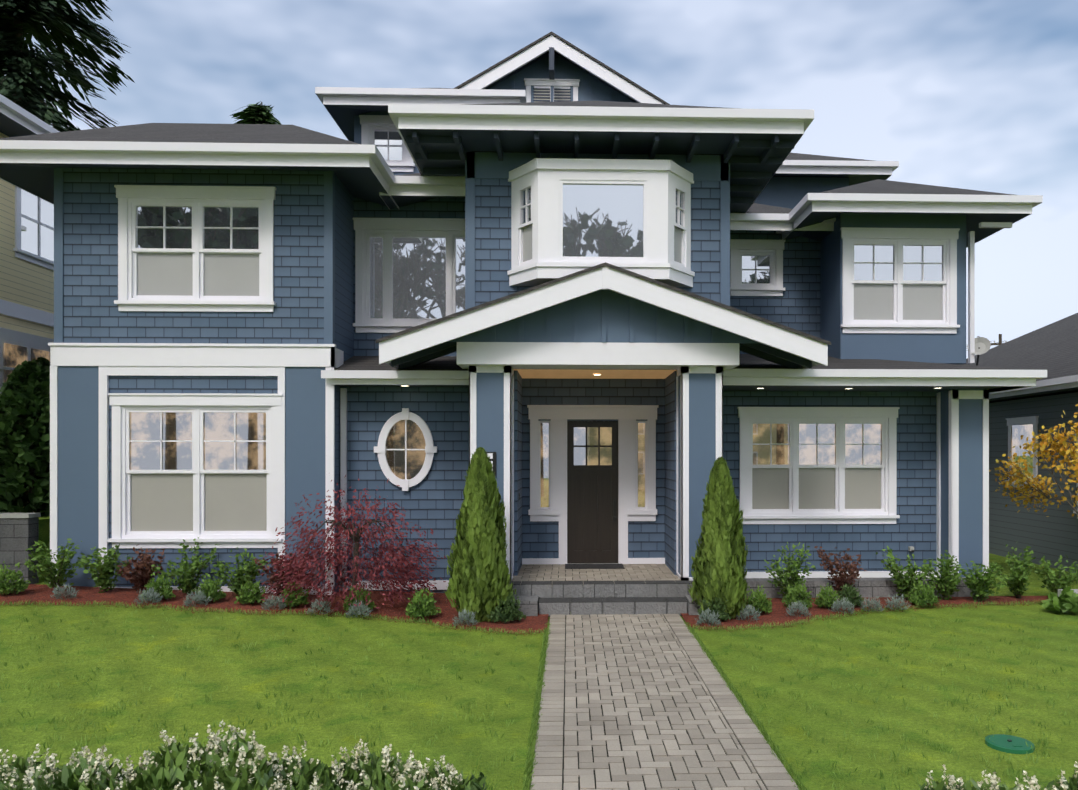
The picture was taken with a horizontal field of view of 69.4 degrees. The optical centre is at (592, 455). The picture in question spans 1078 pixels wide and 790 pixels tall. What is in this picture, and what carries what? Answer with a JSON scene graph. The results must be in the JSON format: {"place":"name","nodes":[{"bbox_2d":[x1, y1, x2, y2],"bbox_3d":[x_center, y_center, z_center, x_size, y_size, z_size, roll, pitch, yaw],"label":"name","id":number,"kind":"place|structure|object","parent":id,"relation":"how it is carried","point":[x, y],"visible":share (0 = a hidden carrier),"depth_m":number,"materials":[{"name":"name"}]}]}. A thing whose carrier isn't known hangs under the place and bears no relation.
{"place":"outdoors","nodes":[
{"label":"outdoors","id":0,"kind":"place"},
{"bbox_2d":[0,553,1077,789],"bbox_3d":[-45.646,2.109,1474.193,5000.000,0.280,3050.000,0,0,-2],"label":"lawn","id":1,"kind":"structure","parent":0,"point":[244,683],"depth_m":7.45,"materials":[{"name":"green plant"}]},
{"bbox_2d":[0,357,49,515],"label":"neighbour hedge shrubs","id":2,"kind":"object","parent":1,"relation":"on","point":[25,404],"visible":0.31,"depth_m":12.49,"materials":[{"name":"green plant"}]},
{"bbox_2d":[0,94,58,583],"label":"neighbour house","id":3,"kind":"structure","parent":1,"relation":"on","point":[26,276],"depth_m":13.93,"materials":[{"name":"beige wood"}]},
{"bbox_2d":[0,0,134,131],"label":"conifer tree","id":4,"kind":"object","parent":1,"relation":"on","point":[22,22],"visible":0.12,"depth_m":30.19,"materials":[{"name":"green plant"}]},
{"bbox_2d":[0,720,486,789],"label":"laurel hedge","id":5,"kind":"object","parent":1,"relation":"on","point":[230,760],"visible":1,"depth_m":4.32,"materials":[{"name":"green plant"}]},
{"bbox_2d":[230,101,281,124],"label":"conifer tree","id":6,"kind":"object","parent":1,"relation":"on","point":[256,113],"visible":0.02,"depth_m":42.80,"materials":[{"name":"green plant"}]},
{"bbox_2d":[0,599,1041,789],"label":"grass fringe blades","id":7,"kind":"object","parent":1,"relation":"on","point":[537,708],"visible":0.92,"depth_m":8.97,"materials":[{"name":"green plant"}]},
{"bbox_2d":[0,31,1046,594],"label":"house","id":8,"kind":"structure","parent":1,"relation":"on","point":[602,313],"depth_m":11.77,"materials":[{"name":"blue wood"}]},
{"bbox_2d":[0,584,1048,635],"bbox_3d":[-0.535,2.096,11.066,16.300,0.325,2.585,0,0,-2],"label":"mulch beds","id":9,"kind":"object","parent":1,"relation":"on","point":[35,593],"visible":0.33,"depth_m":10.82,"materials":[{"name":"brown wood"}]},
{"bbox_2d":[260,475,445,609],"bbox_3d":[-3.408,1.215,11.128,2.773,1.915,2.145,0,0,-2],"label":"japanese maple tree","id":10,"kind":"object","parent":9,"relation":"on","point":[303,579],"visible":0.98,"depth_m":10.89,"materials":[{"name":"red plant"}]},
{"bbox_2d":[444,447,515,622],"bbox_3d":[-1.512,1.072,10.504,0.921,2.383,0.932,0,0,-2],"label":"arborvitae tree","id":11,"kind":"object","parent":9,"relation":"on","point":[479,581],"visible":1,"depth_m":10.24,"materials":[{"name":"green plant"}]},
{"bbox_2d":[0,537,1077,626],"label":"foundation shrubs","id":12,"kind":"object","parent":9,"relation":"on","point":[140,577],"visible":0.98,"depth_m":11.22,"materials":[{"name":"green plant"}]},
{"bbox_2d":[687,457,750,619],"bbox_3d":[1.718,1.154,10.612,0.849,2.218,0.866,0,0,-2],"label":"arborvitae tree","id":13,"kind":"object","parent":9,"relation":"on","point":[718,565],"visible":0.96,"depth_m":10.42,"materials":[{"name":"green plant"}]},
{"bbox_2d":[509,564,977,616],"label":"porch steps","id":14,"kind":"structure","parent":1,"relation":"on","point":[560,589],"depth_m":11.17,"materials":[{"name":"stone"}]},
{"bbox_2d":[966,334,1006,348],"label":"utility pole","id":15,"kind":"object","parent":1,"relation":"on","point":[1000,340],"visible":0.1,"depth_m":52.72,"materials":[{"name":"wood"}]},
{"bbox_2d":[914,761,1077,789],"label":"laurel hedge","id":16,"kind":"object","parent":1,"relation":"on","point":[1056,784],"visible":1,"depth_m":4.57,"materials":[{"name":"green plant"}]},
{"bbox_2d":[985,734,1034,753],"bbox_3d":[3.225,2.226,6.003,0.340,0.045,0.340,0,0,-2],"label":"valve lid","id":17,"kind":"object","parent":1,"relation":"on","point":[1011,744],"visible":0.94,"depth_m":5.96,"materials":[{"name":"green plastic"}]},
{"bbox_2d":[961,313,1077,596],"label":"neighbour house","id":18,"kind":"structure","parent":1,"relation":"on","point":[1016,414],"depth_m":16.45,"materials":[{"name":"grey wood"}]},
{"bbox_2d":[989,404,1077,516],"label":"yellow leaf tree","id":19,"kind":"object","parent":1,"relation":"on","point":[1065,452],"visible":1,"depth_m":13.46,"materials":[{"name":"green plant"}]},
{"bbox_2d":[1038,585,1077,612],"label":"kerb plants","id":20,"kind":"object","parent":1,"relation":"on","point":[1066,600],"visible":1,"depth_m":10.95,"materials":[{"name":"green plant"}]},
{"bbox_2d":[4,0,1077,358],"label":"sky","id":21,"kind":"structure","parent":0,"point":[980,95],"materials":[{"name":"blue"}]},
{"bbox_2d":[530,614,797,789],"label":"path","id":22,"kind":"structure","parent":0,"point":[640,702],"depth_m":6.57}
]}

